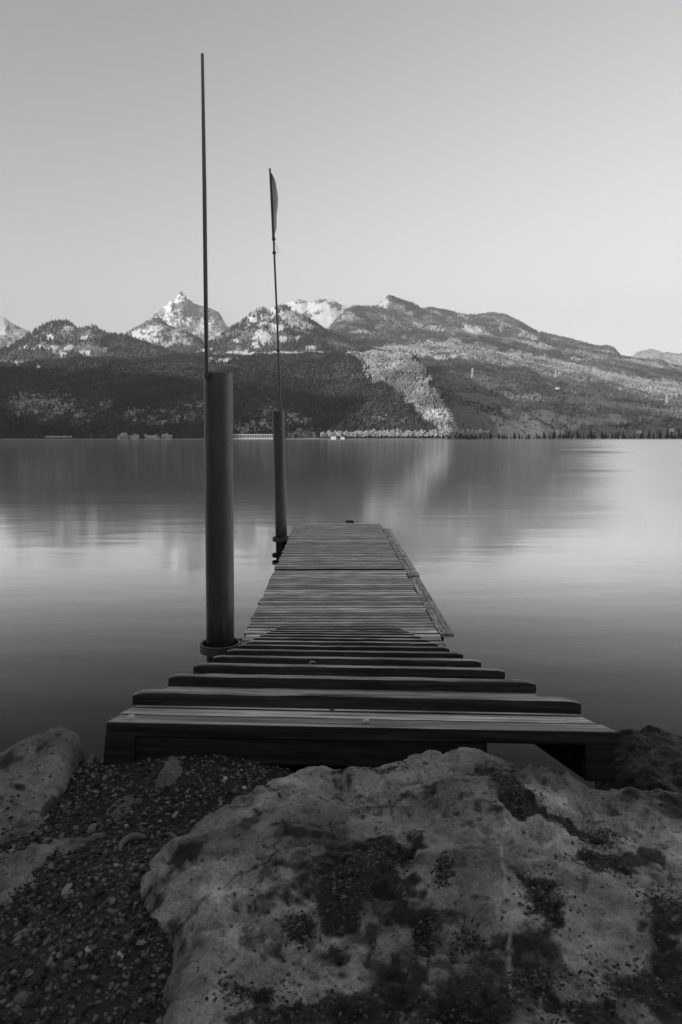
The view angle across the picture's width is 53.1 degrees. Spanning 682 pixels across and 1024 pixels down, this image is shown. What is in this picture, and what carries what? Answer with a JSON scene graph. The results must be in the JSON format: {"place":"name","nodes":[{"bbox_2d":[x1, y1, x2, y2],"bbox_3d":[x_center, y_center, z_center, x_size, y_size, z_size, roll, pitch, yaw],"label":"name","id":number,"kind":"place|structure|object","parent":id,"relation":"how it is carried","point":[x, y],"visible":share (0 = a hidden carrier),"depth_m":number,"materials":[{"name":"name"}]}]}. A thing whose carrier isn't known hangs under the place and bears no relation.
{"place":"outdoors","nodes":[
{"label":"outdoors","id":0,"kind":"place"},
{"bbox_2d":[0,316,31,347],"bbox_3d":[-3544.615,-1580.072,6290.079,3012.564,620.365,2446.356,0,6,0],"label":"mountain","id":1,"kind":"structure","parent":0,"point":[11,333],"depth_m":5984.92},
{"bbox_2d":[0,322,169,364],"bbox_3d":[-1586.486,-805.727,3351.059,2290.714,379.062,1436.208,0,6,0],"label":"mountain","id":2,"kind":"structure","parent":0,"point":[87,347],"depth_m":3218.05,"materials":[{"name":"grey stone"}]},
{"bbox_2d":[0,754,293,1023],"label":"shore ground","id":3,"kind":"structure","parent":0,"point":[102,1008],"depth_m":0.97,"materials":[{"name":"black gravel"}]},
{"bbox_2d":[0,850,32,894],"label":"rock","id":4,"kind":"object","parent":3,"relation":"on","point":[23,874],"visible":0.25,"depth_m":1.07,"materials":[{"name":"stone"}]},
{"bbox_2d":[0,726,85,835],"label":"rock","id":5,"kind":"object","parent":3,"relation":"on","point":[52,757],"visible":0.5,"depth_m":1.32,"materials":[{"name":"stone"}]},
{"bbox_2d":[0,795,141,976],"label":"rock","id":6,"kind":"object","parent":3,"relation":"on","point":[35,854],"visible":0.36,"depth_m":1.12,"materials":[{"name":"stone"}]},
{"bbox_2d":[0,779,141,874],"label":"gravel","id":7,"kind":"structure","parent":3,"relation":"on","point":[28,809],"depth_m":1.22,"materials":[{"name":"grey gravel"}]},
{"bbox_2d":[118,832,146,851],"bbox_3d":[-0.348,0.541,1.120,0.031,0.014,0.049,5,8,42],"label":"driftwood","id":8,"kind":"object","parent":3,"relation":"on","point":[126,839],"visible":1,"depth_m":1.13,"materials":[{"name":"grey wood"}]},
{"bbox_2d":[155,756,182,789],"bbox_3d":[-0.331,0.615,1.349,0.192,0.242,0.267,0,6,0],"label":"rock","id":9,"kind":"object","parent":3,"relation":"on","point":[170,772],"visible":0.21,"depth_m":1.31,"materials":[{"name":"stone"}]},
{"bbox_2d":[140,747,681,1023],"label":"boulder","id":10,"kind":"object","parent":3,"relation":"on","point":[225,887],"visible":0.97,"depth_m":0.88,"materials":[{"name":"stone"}]},
{"bbox_2d":[188,754,681,1023],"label":"moss","id":11,"kind":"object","parent":10,"relation":"on","point":[448,872],"depth_m":0.82,"materials":[{"name":"black plant"}]},
{"bbox_2d":[128,319,203,351],"bbox_3d":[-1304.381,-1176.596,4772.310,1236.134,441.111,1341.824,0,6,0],"label":"mountain","id":12,"kind":"structure","parent":0,"point":[174,334],"depth_m":4679.64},
{"bbox_2d":[147,291,228,340],"bbox_3d":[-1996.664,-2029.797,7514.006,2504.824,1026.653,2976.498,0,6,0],"label":"mountain","id":13,"kind":"structure","parent":0,"point":[182,312],"depth_m":7381.72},
{"bbox_2d":[0,354,476,438],"bbox_3d":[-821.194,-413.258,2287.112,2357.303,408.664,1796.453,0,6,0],"label":"mountain","id":14,"kind":"structure","parent":0,"point":[262,422],"depth_m":1688.98,"materials":[{"name":"plant"}]},
{"bbox_2d":[117,432,128,438],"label":"rock outcrop","id":15,"kind":"object","parent":14,"relation":"on","point":[123,435],"visible":0.65,"depth_m":1439.43,"materials":[{"name":"stone"}]},
{"bbox_2d":[129,434,139,438],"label":"rock outcrop","id":16,"kind":"object","parent":14,"relation":"on","point":[134,436],"visible":0.68,"depth_m":1440.99,"materials":[{"name":"stone"}]},
{"bbox_2d":[144,434,160,438],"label":"rock outcrop","id":17,"kind":"object","parent":14,"relation":"on","point":[151,437],"visible":0.8,"depth_m":1442.34,"materials":[{"name":"stone"}]},
{"bbox_2d":[161,433,171,438],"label":"rock outcrop","id":18,"kind":"object","parent":14,"relation":"on","point":[165,436],"visible":0.69,"depth_m":1441.24,"materials":[{"name":"stone"}]},
{"bbox_2d":[0,349,460,438],"bbox_3d":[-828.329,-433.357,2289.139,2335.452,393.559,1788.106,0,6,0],"label":"forest","id":19,"kind":"object","parent":14,"relation":"on","point":[184,360],"visible":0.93,"depth_m":1834.23,"materials":[{"name":"grey plant"}]},
{"bbox_2d":[233,434,272,438],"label":"road gallery","id":20,"kind":"object","parent":14,"relation":"on","point":[252,436],"visible":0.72,"depth_m":1461.06,"materials":[{"name":"concrete"}]},
{"bbox_2d":[192,307,355,354],"bbox_3d":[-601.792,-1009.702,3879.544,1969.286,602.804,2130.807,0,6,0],"label":"mountain","id":21,"kind":"structure","parent":0,"point":[265,336],"depth_m":3760.75,"materials":[{"name":"grey stone"}]},
{"bbox_2d":[247,299,353,328],"bbox_3d":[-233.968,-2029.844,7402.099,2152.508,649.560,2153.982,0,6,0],"label":"mountain","id":22,"kind":"structure","parent":0,"point":[327,316],"depth_m":7304.39,"materials":[{"name":"white snow"}]},
{"bbox_2d":[0,298,390,362],"bbox_3d":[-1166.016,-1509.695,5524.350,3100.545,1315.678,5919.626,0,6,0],"label":"forest","id":23,"kind":"object","parent":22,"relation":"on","point":[11,351],"visible":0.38,"depth_m":3519.44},
{"bbox_2d":[0,439,681,788],"bbox_3d":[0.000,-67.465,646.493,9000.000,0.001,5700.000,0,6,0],"label":"lake water","id":24,"kind":"structure","parent":0,"point":[550,567],"depth_m":12.90,"materials":[{"name":"grey liquid"}]},
{"bbox_2d":[201,53,233,662],"bbox_3d":[-1.066,-0.443,5.892,0.294,6.481,0.253,0,6,0],"label":"steel pile","id":25,"kind":"object","parent":24,"relation":"in","point":[218,462],"visible":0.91,"depth_m":5.82,"materials":[{"name":"black metal"}]},
{"bbox_2d":[269,168,286,558],"bbox_3d":[-1.116,-1.944,12.287,0.304,8.094,0.223,0,6,0],"label":"steel pile","id":26,"kind":"object","parent":24,"relation":"in","point":[279,473],"visible":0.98,"depth_m":12.29,"materials":[{"name":"metal"}]},
{"bbox_2d":[200,520,453,656],"bbox_3d":[-0.125,0.987,9.739,2.329,0.570,9.850,0,6,-1],"label":"floating dock","id":27,"kind":"object","parent":24,"relation":"on","point":[349,572],"visible":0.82,"depth_m":8.30,"materials":[{"name":"wood"}]},
{"bbox_2d":[103,625,618,781],"bbox_3d":[0.002,1.010,3.870,1.060,0.585,5.060,1,-7,-1],"label":"gangway","id":28,"kind":"object","parent":27,"relation":"on","point":[273,697],"visible":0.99,"depth_m":1.59,"materials":[{"name":"grey wood"}]},
{"bbox_2d":[127,714,134,718],"bbox_3d":[-0.436,0.425,1.417,0.016,0.009,0.013,0,6,0],"label":"pebble","id":29,"kind":"object","parent":28,"relation":"on","point":[131,716],"visible":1,"depth_m":1.41,"materials":[{"name":"grey stone"}]},
{"bbox_2d":[0,0,681,355],"label":"sky","id":30,"kind":"structure","parent":0,"point":[519,159],"materials":[{"name":"grey"}]},
{"bbox_2d":[285,438,680,438],"bbox_3d":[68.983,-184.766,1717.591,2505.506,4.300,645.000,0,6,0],"label":"strand","id":31,"kind":"object","parent":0,"point":[461,438],"visible":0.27,"depth_m":1609.35,"materials":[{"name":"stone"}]},
{"bbox_2d":[329,297,681,437],"bbox_3d":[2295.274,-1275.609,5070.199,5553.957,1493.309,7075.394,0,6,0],"label":"mountain","id":32,"kind":"structure","parent":0,"point":[473,419],"depth_m":2418.83,"materials":[{"name":"grey stone"}]},
{"bbox_2d":[326,295,681,437],"bbox_3d":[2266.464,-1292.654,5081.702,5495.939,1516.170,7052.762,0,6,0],"label":"forest","id":33,"kind":"object","parent":32,"relation":"on","point":[500,347],"visible":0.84,"depth_m":4431.65,"materials":[{"name":"grey plant"}]},
{"bbox_2d":[632,349,681,365],"bbox_3d":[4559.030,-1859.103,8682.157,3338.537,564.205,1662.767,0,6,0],"label":"mountain","id":34,"kind":"structure","parent":0,"point":[673,358],"depth_m":8690.51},
{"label":"bank","id":35,"kind":"structure","parent":0,"visible":0},
{"bbox_2d":[289,765,312,772],"bbox_3d":[-0.272,1.016,1.608,0.824,0.842,0.488,0,6,0],"label":"rock","id":36,"kind":"object","parent":35,"relation":"on","point":[295,768],"visible":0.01,"depth_m":1.66,"materials":[{"name":"black stone"}]},
{"bbox_2d":[595,725,681,793],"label":"rock","id":37,"kind":"object","parent":35,"relation":"on","point":[648,757],"visible":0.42,"depth_m":1.68,"materials":[{"name":"grey stone"}]}
]}

